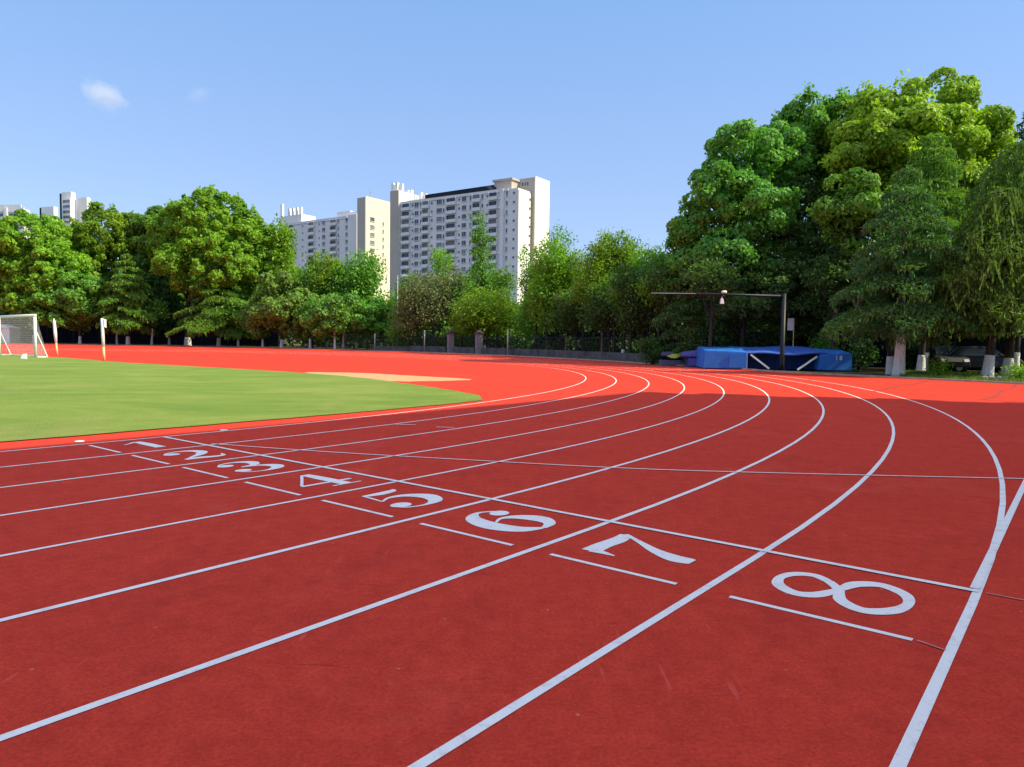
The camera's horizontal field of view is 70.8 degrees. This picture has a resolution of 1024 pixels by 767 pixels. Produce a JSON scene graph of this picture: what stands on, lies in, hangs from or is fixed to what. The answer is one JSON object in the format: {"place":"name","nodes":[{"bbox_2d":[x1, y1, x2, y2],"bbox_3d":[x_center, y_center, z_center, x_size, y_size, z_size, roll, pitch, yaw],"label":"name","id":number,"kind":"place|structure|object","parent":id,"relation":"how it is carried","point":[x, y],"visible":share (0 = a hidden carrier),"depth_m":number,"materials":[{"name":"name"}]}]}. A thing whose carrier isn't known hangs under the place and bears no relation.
{"place":"outdoors","nodes":[
{"label":"outdoors","id":0,"kind":"place"},
{"bbox_2d":[0,353,481,441],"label":"grass field","id":1,"kind":"structure","parent":0,"point":[45,397],"depth_m":17.68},
{"bbox_2d":[0,314,47,356],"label":"football goal","id":2,"kind":"object","parent":1,"relation":"on","point":[34,324],"visible":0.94,"depth_m":51.46,"materials":[{"name":"white paint"}]},
{"bbox_2d":[474,330,483,353],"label":"gate pillar","id":3,"kind":"structure","parent":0,"point":[478,341],"depth_m":78.77,"materials":[{"name":"stone"}]},
{"bbox_2d":[20,339,1000,375],"bbox_3d":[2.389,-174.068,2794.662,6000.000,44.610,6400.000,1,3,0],"label":"ground","id":4,"kind":"structure","parent":0,"point":[874,371],"depth_m":48.48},
{"bbox_2d":[1,324,19,342],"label":"kiosk","id":5,"kind":"object","parent":4,"relation":"on","point":[8,335],"visible":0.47,"depth_m":111.27,"materials":[{"name":"white paint"}]},
{"bbox_2d":[0,205,29,244],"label":"apartment building","id":6,"kind":"structure","parent":4,"relation":"on","point":[7,210],"depth_m":425.91,"materials":[{"name":"white concrete"}]},
{"bbox_2d":[0,209,94,342],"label":"camphor tree","id":7,"kind":"object","parent":4,"relation":"on","point":[45,248],"visible":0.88,"depth_m":109.17,"materials":[{"name":"green plant"}]},
{"bbox_2d":[16,266,120,343],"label":"leafy tree","id":8,"kind":"object","parent":4,"relation":"on","point":[78,305],"visible":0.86,"depth_m":106.84,"materials":[{"name":"green plant"}]},
{"bbox_2d":[60,192,90,225],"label":"apartment building","id":9,"kind":"structure","parent":4,"relation":"on","point":[69,207],"depth_m":451.78,"materials":[{"name":"white concrete"}]},
{"bbox_2d":[55,201,155,299],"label":"camphor tree","id":10,"kind":"object","parent":4,"relation":"on","point":[105,250],"visible":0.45,"depth_m":116.22,"materials":[{"name":"green plant"}]},
{"bbox_2d":[84,254,161,344],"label":"cedar tree","id":11,"kind":"object","parent":4,"relation":"on","point":[134,293],"visible":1,"depth_m":106.38,"materials":[{"name":"green plant"}]},
{"bbox_2d":[0,321,278,346],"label":"screen fence","id":12,"kind":"object","parent":4,"relation":"on","point":[92,335],"visible":0.47,"depth_m":116.73,"materials":[{"name":"black metal"}]},
{"bbox_2d":[141,298,172,344],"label":"young tree","id":13,"kind":"object","parent":4,"relation":"on","point":[161,315],"visible":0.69,"depth_m":110.01,"materials":[{"name":"green plant"}]},
{"bbox_2d":[124,205,195,319],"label":"camphor tree","id":14,"kind":"object","parent":4,"relation":"on","point":[142,261],"visible":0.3,"depth_m":117.41,"materials":[{"name":"green plant"}]},
{"bbox_2d":[144,269,185,344],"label":"cedar tree","id":15,"kind":"object","parent":4,"relation":"on","point":[172,299],"visible":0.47,"depth_m":114.51,"materials":[{"name":"green plant"}]},
{"bbox_2d":[0,309,378,347],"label":"hedge","id":16,"kind":"object","parent":4,"relation":"on","point":[367,342],"visible":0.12,"depth_m":109.55,"materials":[{"name":"green plant"}]},
{"bbox_2d":[165,259,257,345],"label":"cedar tree","id":17,"kind":"object","parent":4,"relation":"on","point":[206,320],"visible":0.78,"depth_m":104.25,"materials":[{"name":"green plant"}]},
{"bbox_2d":[144,184,298,345],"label":"camphor tree","id":18,"kind":"object","parent":4,"relation":"on","point":[235,244],"visible":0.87,"depth_m":107.90,"materials":[{"name":"green plant"}]},
{"bbox_2d":[218,296,248,346],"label":"young tree","id":19,"kind":"object","parent":4,"relation":"on","point":[235,313],"visible":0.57,"depth_m":104.52,"materials":[{"name":"green plant"}]},
{"bbox_2d":[235,267,310,344],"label":"leafy tree","id":20,"kind":"object","parent":4,"relation":"on","point":[244,296],"visible":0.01,"depth_m":124.95,"materials":[{"name":"green plant"}]},
{"bbox_2d":[234,270,318,347],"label":"leafy tree","id":21,"kind":"object","parent":4,"relation":"on","point":[266,311],"visible":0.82,"depth_m":99.09,"materials":[{"name":"green plant"}]},
{"bbox_2d":[262,213,302,290],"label":"young tree","id":22,"kind":"object","parent":4,"relation":"on","point":[283,234],"visible":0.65,"depth_m":110.46,"materials":[{"name":"green plant"}]},
{"bbox_2d":[286,294,317,347],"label":"young tree","id":23,"kind":"object","parent":4,"relation":"on","point":[308,301],"visible":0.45,"depth_m":97.41,"materials":[{"name":"green plant"}]},
{"bbox_2d":[292,258,328,347],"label":"young tree","id":24,"kind":"object","parent":4,"relation":"on","point":[300,272],"visible":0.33,"depth_m":101.58,"materials":[{"name":"green plant"}]},
{"bbox_2d":[279,204,356,338],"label":"apartment building","id":25,"kind":"structure","parent":4,"relation":"on","point":[335,236],"depth_m":331.87,"materials":[{"name":"white concrete"}]},
{"bbox_2d":[299,249,347,347],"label":"young tree","id":26,"kind":"object","parent":4,"relation":"on","point":[326,274],"visible":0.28,"depth_m":101.93,"materials":[{"name":"green plant"}]},
{"bbox_2d":[307,292,353,348],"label":"young tree","id":27,"kind":"object","parent":4,"relation":"on","point":[345,312],"visible":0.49,"depth_m":94.99,"materials":[{"name":"green plant"}]},
{"bbox_2d":[296,290,369,348],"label":"leafy tree","id":28,"kind":"object","parent":4,"relation":"on","point":[321,328],"visible":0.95,"depth_m":94.95,"materials":[{"name":"green plant"}]},
{"bbox_2d":[321,245,387,348],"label":"young tree","id":29,"kind":"object","parent":4,"relation":"on","point":[362,279],"visible":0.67,"depth_m":101.14,"materials":[{"name":"green plant"}]},
{"bbox_2d":[352,292,393,345],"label":"leafy tree","id":30,"kind":"object","parent":4,"relation":"on","point":[378,322],"visible":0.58,"depth_m":97.57,"materials":[{"name":"green plant"}]},
{"bbox_2d":[357,190,389,299],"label":"apartment building","id":31,"kind":"structure","parent":4,"relation":"on","point":[373,223],"depth_m":301.61,"materials":[{"name":"beige concrete"}]},
{"bbox_2d":[386,270,423,346],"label":"young tree","id":32,"kind":"object","parent":4,"relation":"on","point":[402,284],"visible":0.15,"depth_m":92.90,"materials":[{"name":"green plant"}]},
{"bbox_2d":[382,307,428,346],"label":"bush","id":33,"kind":"object","parent":4,"relation":"on","point":[404,333],"visible":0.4,"depth_m":90.63,"materials":[{"name":"green plant"}]},
{"bbox_2d":[388,261,475,343],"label":"bushy tree","id":34,"kind":"object","parent":4,"relation":"on","point":[428,301],"visible":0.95,"depth_m":87.62,"materials":[{"name":"green plant"}]},
{"bbox_2d":[421,246,455,334],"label":"young tree","id":35,"kind":"object","parent":4,"relation":"on","point":[439,256],"visible":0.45,"depth_m":94.87,"materials":[{"name":"green plant"}]},
{"bbox_2d":[446,330,455,352],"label":"gate pillar","id":36,"kind":"structure","parent":4,"relation":"on","point":[450,341],"depth_m":82.52,"materials":[{"name":"stone"}]},
{"bbox_2d":[424,312,485,347],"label":"leafy tree","id":37,"kind":"object","parent":4,"relation":"on","point":[439,331],"visible":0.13,"depth_m":103.45,"materials":[{"name":"green plant"}]},
{"bbox_2d":[440,271,478,344],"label":"young tree","id":38,"kind":"object","parent":4,"relation":"on","point":[464,287],"visible":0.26,"depth_m":88.81,"materials":[{"name":"green plant"}]},
{"bbox_2d":[390,176,549,303],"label":"apartment building","id":39,"kind":"structure","parent":4,"relation":"on","point":[516,213],"depth_m":259.80,"materials":[{"name":"white concrete"}]},
{"bbox_2d":[443,284,524,341],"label":"bushy tree","id":40,"kind":"object","parent":4,"relation":"on","point":[475,316],"visible":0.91,"depth_m":81.29,"materials":[{"name":"green plant"}]},
{"bbox_2d":[463,209,509,343],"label":"poplar tree","id":41,"kind":"object","parent":4,"relation":"on","point":[485,280],"visible":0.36,"depth_m":90.74,"materials":[{"name":"green plant"}]},
{"bbox_2d":[305,333,683,363],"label":"railing fence","id":42,"kind":"object","parent":4,"relation":"on","point":[583,341],"visible":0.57,"depth_m":77.81,"materials":[{"name":"black metal"}]},
{"bbox_2d":[489,263,517,335],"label":"young tree","id":43,"kind":"object","parent":4,"relation":"on","point":[504,281],"visible":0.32,"depth_m":87.33,"materials":[{"name":"green plant"}]},
{"bbox_2d":[372,346,656,362],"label":"boundary wall","id":44,"kind":"structure","parent":4,"relation":"on","point":[618,356],"depth_m":71.47,"materials":[{"name":"concrete"}]},
{"bbox_2d":[372,332,671,352],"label":"hedge","id":45,"kind":"object","parent":4,"relation":"on","point":[568,340],"visible":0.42,"depth_m":78.49,"materials":[{"name":"green plant"}]},
{"bbox_2d":[514,244,532,348],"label":"young tree","id":46,"kind":"object","parent":4,"relation":"on","point":[525,281],"visible":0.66,"depth_m":79.45,"materials":[{"name":"green plant"}]},
{"bbox_2d":[507,297,554,347],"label":"shady tree","id":47,"kind":"object","parent":4,"relation":"on","point":[520,319],"visible":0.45,"depth_m":77.74,"materials":[{"name":"green plant"}]},
{"bbox_2d":[519,289,544,348],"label":"young tree","id":48,"kind":"object","parent":4,"relation":"on","point":[536,328],"visible":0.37,"depth_m":75.73,"materials":[{"name":"green plant"}]},
{"bbox_2d":[514,260,552,346],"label":"young tree","id":49,"kind":"object","parent":4,"relation":"on","point":[529,275],"visible":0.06,"depth_m":83.01,"materials":[{"name":"green plant"}]},
{"bbox_2d":[529,282,563,343],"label":"young tree","id":50,"kind":"object","parent":4,"relation":"on","point":[545,298],"visible":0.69,"depth_m":73.26,"materials":[{"name":"green plant"}]},
{"bbox_2d":[522,229,580,349],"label":"young tree","id":51,"kind":"object","parent":4,"relation":"on","point":[555,275],"visible":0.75,"depth_m":73.48,"materials":[{"name":"green plant"}]},
{"bbox_2d":[544,224,578,348],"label":"young tree","id":52,"kind":"object","parent":4,"relation":"on","point":[568,235],"visible":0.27,"depth_m":78.13,"materials":[{"name":"green plant"}]},
{"bbox_2d":[545,286,595,350],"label":"shady tree","id":53,"kind":"object","parent":4,"relation":"on","point":[566,318],"visible":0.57,"depth_m":69.60,"materials":[{"name":"green plant"}]},
{"bbox_2d":[562,246,591,332],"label":"young tree","id":54,"kind":"object","parent":4,"relation":"on","point":[576,265],"visible":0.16,"depth_m":72.70,"materials":[{"name":"green plant"}]},
{"bbox_2d":[573,279,626,351],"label":"shady tree","id":55,"kind":"object","parent":4,"relation":"on","point":[599,314],"visible":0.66,"depth_m":62.65,"materials":[{"name":"green plant"}]},
{"bbox_2d":[566,226,640,348],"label":"young tree","id":56,"kind":"object","parent":4,"relation":"on","point":[607,256],"visible":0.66,"depth_m":64.81,"materials":[{"name":"green plant"}]},
{"bbox_2d":[586,278,626,351],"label":"young tree","id":57,"kind":"object","parent":4,"relation":"on","point":[612,321],"visible":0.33,"depth_m":61.68,"materials":[{"name":"green plant"}]},
{"bbox_2d":[604,285,639,352],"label":"young tree","id":58,"kind":"object","parent":4,"relation":"on","point":[624,334],"visible":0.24,"depth_m":59.76,"materials":[{"name":"green plant"}]},
{"bbox_2d":[601,262,649,352],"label":"shady tree","id":59,"kind":"object","parent":4,"relation":"on","point":[633,274],"visible":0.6,"depth_m":57.61,"materials":[{"name":"green plant"}]},
{"bbox_2d":[599,275,675,352],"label":"shady tree","id":60,"kind":"object","parent":4,"relation":"on","point":[639,318],"visible":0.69,"depth_m":57.40,"materials":[{"name":"green plant"}]},
{"bbox_2d":[624,242,666,352],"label":"young tree","id":61,"kind":"object","parent":4,"relation":"on","point":[645,253],"visible":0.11,"depth_m":61.22,"materials":[{"name":"green plant"}]},
{"bbox_2d":[625,273,671,343],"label":"young tree","id":62,"kind":"object","parent":4,"relation":"on","point":[650,323],"visible":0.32,"depth_m":56.62,"materials":[{"name":"green plant"}]},
{"bbox_2d":[635,335,666,364],"bbox_3d":[10.413,-2.507,53.421,2.575,2.245,2.258,3,4,35],"label":"shrub","id":63,"kind":"object","parent":4,"relation":"on","point":[649,354],"visible":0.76,"depth_m":53.24,"materials":[{"name":"green plant"}]},
{"bbox_2d":[631,275,681,345],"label":"young tree","id":64,"kind":"object","parent":4,"relation":"on","point":[646,299],"visible":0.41,"depth_m":55.17,"materials":[{"name":"green plant"}]},
{"bbox_2d":[639,243,680,346],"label":"young tree","id":65,"kind":"object","parent":4,"relation":"on","point":[656,261],"visible":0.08,"depth_m":59.22,"materials":[{"name":"green plant"}]},
{"bbox_2d":[636,263,688,351],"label":"shady tree","id":66,"kind":"object","parent":4,"relation":"on","point":[659,274],"visible":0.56,"depth_m":53.37,"materials":[{"name":"green plant"}]},
{"bbox_2d":[659,352,680,365],"bbox_3d":[11.334,-1.792,51.693,1.400,0.999,1.600,1,3,6],"label":"mat stack","id":67,"kind":"object","parent":4,"relation":"on","point":[664,360],"visible":0.78,"depth_m":50.98,"materials":[{"name":"grey plastic"}]},
{"bbox_2d":[680,350,696,366],"bbox_3d":[13.152,-1.821,49.470,3.200,1.349,2.692,1,3,8],"label":"landing mat","id":68,"kind":"object","parent":4,"relation":"on","point":[690,362],"visible":0.37,"depth_m":48.37,"materials":[{"name":"purple plastic"}]},
{"bbox_2d":[650,266,730,358],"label":"cedar tree","id":69,"kind":"object","parent":4,"relation":"on","point":[689,307],"visible":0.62,"depth_m":51.09,"materials":[{"name":"green plant"}]},
{"bbox_2d":[674,318,708,365],"bbox_3d":[12.236,-2.821,49.374,2.704,3.399,2.091,1,3,0],"label":"shrub","id":70,"kind":"object","parent":4,"relation":"on","point":[692,334],"visible":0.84,"depth_m":49.10,"materials":[{"name":"green plant"}]},
{"bbox_2d":[679,253,747,346],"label":"shady tree","id":71,"kind":"object","parent":4,"relation":"on","point":[721,273],"visible":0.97,"depth_m":47.03,"materials":[{"name":"green plant"}]},
{"bbox_2d":[651,289,788,370],"bbox_3d":[12.538,-3.290,43.593,8.154,4.909,0.723,1,3,8],"label":"camera pole","id":72,"kind":"object","parent":4,"relation":"on","point":[782,334],"visible":0.99,"depth_m":43.06,"materials":[{"name":"black metal"}]},
{"bbox_2d":[707,319,740,346],"bbox_3d":[14.858,-2.937,50.671,2.258,3.527,3.164,4,4,41],"label":"shrub","id":73,"kind":"object","parent":4,"relation":"on","point":[724,332],"visible":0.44,"depth_m":50.45,"materials":[{"name":"green plant"}]},
{"bbox_2d":[657,117,817,344],"bbox_3d":[16.483,-10.409,52.208,11.940,18.289,9.647,1,3,0],"label":"camphor tree","id":74,"kind":"object","parent":4,"relation":"on","point":[750,201],"visible":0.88,"depth_m":50.28,"materials":[{"name":"green plant"}]},
{"bbox_2d":[730,323,756,346],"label":"shrub","id":75,"kind":"object","parent":4,"relation":"on","point":[747,338],"visible":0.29,"depth_m":50.92,"materials":[{"name":"green plant"}]},
{"bbox_2d":[706,255,803,346],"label":"leafy tree","id":76,"kind":"object","parent":4,"relation":"on","point":[731,308],"visible":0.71,"depth_m":48.87,"materials":[{"name":"green plant"}]},
{"bbox_2d":[695,346,851,370],"bbox_3d":[16.494,-1.677,46.178,8.780,1.484,4.732,1,3,8],"label":"landing mat","id":77,"kind":"object","parent":4,"relation":"on","point":[737,357],"visible":0.97,"depth_m":44.56,"materials":[{"name":"blue plastic"}]},
{"bbox_2d":[757,327,795,346],"bbox_3d":[18.838,-2.596,51.730,3.291,2.965,2.396,1,3,0],"label":"shrub","id":78,"kind":"object","parent":4,"relation":"on","point":[767,344],"visible":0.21,"depth_m":51.60,"materials":[{"name":"green plant"}]},
{"bbox_2d":[540,331,1023,370],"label":"screen fence","id":79,"kind":"object","parent":4,"relation":"on","point":[966,341],"visible":0.12,"depth_m":50.61,"materials":[{"name":"black metal"}]},
{"bbox_2d":[744,174,848,349],"bbox_3d":[20.915,-8.108,52.332,7.898,13.805,8.072,0,3,-16],"label":"cedar tree","id":80,"kind":"object","parent":4,"relation":"on","point":[798,253],"visible":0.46,"depth_m":50.85,"materials":[{"name":"green plant"}]},
{"bbox_2d":[760,81,863,264],"bbox_3d":[23.626,-12.281,56.258,10.235,21.733,8.739,1,3,0],"label":"camphor tree","id":81,"kind":"object","parent":4,"relation":"on","point":[814,120],"visible":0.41,"depth_m":54.14,"materials":[{"name":"green plant"}]},
{"bbox_2d":[652,293,985,369],"bbox_3d":[24.971,-4.481,56.134,5.575,6.546,36.329,-2,4,-42],"label":"hedge","id":82,"kind":"object","parent":4,"relation":"on","point":[769,329],"visible":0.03,"depth_m":57.93,"materials":[{"name":"green plant"}]},
{"bbox_2d":[805,333,840,349],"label":"shrub","id":83,"kind":"object","parent":4,"relation":"on","point":[822,344],"visible":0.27,"depth_m":48.70,"materials":[{"name":"green plant"}]},
{"bbox_2d":[795,247,865,349],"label":"shady tree","id":84,"kind":"object","parent":4,"relation":"on","point":[834,279],"visible":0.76,"depth_m":45.49,"materials":[{"name":"green plant"}]},
{"bbox_2d":[794,236,875,350],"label":"leafy tree","id":85,"kind":"object","parent":4,"relation":"on","point":[821,314],"visible":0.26,"depth_m":49.45,"materials":[{"name":"green plant"}]},
{"bbox_2d":[805,167,911,370],"bbox_3d":[21.981,-7.085,45.212,5.738,12.579,6.107,3,4,38],"label":"camphor tree","id":86,"kind":"object","parent":4,"relation":"on","point":[844,215],"visible":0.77,"depth_m":44.41,"materials":[{"name":"green plant"}]},
{"bbox_2d":[843,336,882,371],"bbox_3d":[21.123,-1.865,43.898,2.715,2.410,2.063,2,4,28],"label":"shrub","id":87,"kind":"object","parent":4,"relation":"on","point":[864,350],"visible":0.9,"depth_m":43.64,"materials":[{"name":"green plant"}]},
{"bbox_2d":[846,251,946,374],"bbox_3d":[21.173,-4.025,39.545,4.591,7.094,4.752,-1,4,-32],"label":"shady tree","id":88,"kind":"object","parent":4,"relation":"on","point":[889,359],"visible":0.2,"depth_m":39.22,"materials":[{"name":"green plant"}]},
{"bbox_2d":[880,336,917,369],"bbox_3d":[25.744,-2.303,47.481,2.166,2.921,2.849,-2,4,-42],"label":"shrub","id":89,"kind":"object","parent":4,"relation":"on","point":[907,353],"visible":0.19,"depth_m":47.17,"materials":[{"name":"green plant"}]},
{"bbox_2d":[818,164,980,375],"bbox_3d":[20.094,-5.736,37.013,7.083,10.735,7.313,3,4,36],"label":"cedar tree","id":90,"kind":"object","parent":4,"relation":"on","point":[902,329],"visible":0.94,"depth_m":36.17,"materials":[{"name":"green plant"}]},
{"bbox_2d":[851,132,982,370],"bbox_3d":[26.111,-8.117,44.803,8.224,14.796,7.485,1,3,0],"label":"cedar tree","id":91,"kind":"object","parent":4,"relation":"on","point":[941,185],"visible":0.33,"depth_m":44.29,"materials":[{"name":"green plant"}]},
{"bbox_2d":[817,66,1019,249],"bbox_3d":[29.578,-11.668,52.766,18.750,21.122,11.917,-1,4,-35],"label":"camphor tree","id":92,"kind":"object","parent":4,"relation":"on","point":[881,130],"visible":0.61,"depth_m":48.87,"materials":[{"name":"green plant"}]},
{"bbox_2d":[892,235,949,370],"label":"shady tree","id":93,"kind":"object","parent":4,"relation":"on","point":[920,364],"visible":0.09,"depth_m":43.27,"materials":[{"name":"green plant"}]},
{"bbox_2d":[924,352,957,375],"bbox_3d":[21.720,-0.956,36.545,1.493,1.307,1.516,4,4,44],"label":"shrub","id":94,"kind":"object","parent":4,"relation":"on","point":[938,369],"visible":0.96,"depth_m":36.44,"materials":[{"name":"green plant"}]},
{"bbox_2d":[914,346,969,372],"bbox_3d":[27.374,-1.588,45.937,1.830,1.660,4.450,1,3,10],"label":"parked car","id":95,"kind":"object","parent":4,"relation":"on","point":[957,361],"visible":0.46,"depth_m":44.37,"materials":[{"name":"grey paint"}]},
{"bbox_2d":[915,186,1023,375],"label":"weeping cedar","id":96,"kind":"object","parent":4,"relation":"on","point":[972,237],"visible":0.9,"depth_m":34.77,"materials":[{"name":"green plant"}]},
{"bbox_2d":[919,141,1023,374],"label":"weeping cedar","id":97,"kind":"object","parent":4,"relation":"on","point":[1014,173],"visible":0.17,"depth_m":37.13,"materials":[{"name":"green plant"}]},
{"bbox_2d":[944,346,1023,372],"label":"parked car","id":98,"kind":"object","parent":4,"relation":"on","point":[975,355],"visible":0.3,"depth_m":44.26,"materials":[{"name":"paint"}]},
{"bbox_2d":[984,112,1023,372],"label":"cedar tree","id":99,"kind":"object","parent":4,"relation":"on","point":[1020,134],"visible":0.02,"depth_m":45.70,"materials":[{"name":"green plant"}]},
{"bbox_2d":[996,356,1023,378],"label":"shrub","id":100,"kind":"object","parent":4,"relation":"on","point":[1016,370],"visible":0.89,"depth_m":33.25,"materials":[{"name":"green plant"}]},
{"bbox_2d":[1014,335,1020,373],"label":"shady tree","id":101,"kind":"object","parent":4,"relation":"on","point":[1017,350],"visible":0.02,"depth_m":39.78,"materials":[{"name":"paint"}]},
{"bbox_2d":[0,343,1023,766],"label":"running track","id":102,"kind":"structure","parent":0,"point":[530,561],"depth_m":4.30,"materials":[{"name":"rubber"}]},
{"bbox_2d":[307,372,472,381],"bbox_3d":[-5.447,-0.316,29.621,4.066,0.001,8.862,-2,4,-37],"label":"sand pit","id":103,"kind":"object","parent":102,"relation":"on","point":[391,377],"visible":0.87,"depth_m":28.72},
{"bbox_2d":[3,343,1023,384],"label":"kerb","id":104,"kind":"structure","parent":102,"relation":"on","point":[984,381],"depth_m":43.30,"materials":[{"name":"concrete"}]},
{"bbox_2d":[0,0,1023,268],"label":"sky","id":105,"kind":"structure","parent":0,"point":[316,106],"materials":[{"name":"blue"}]},
{"bbox_2d":[900,370,1023,381],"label":"grass","id":106,"kind":"structure","parent":0,"point":[950,375],"depth_m":34.88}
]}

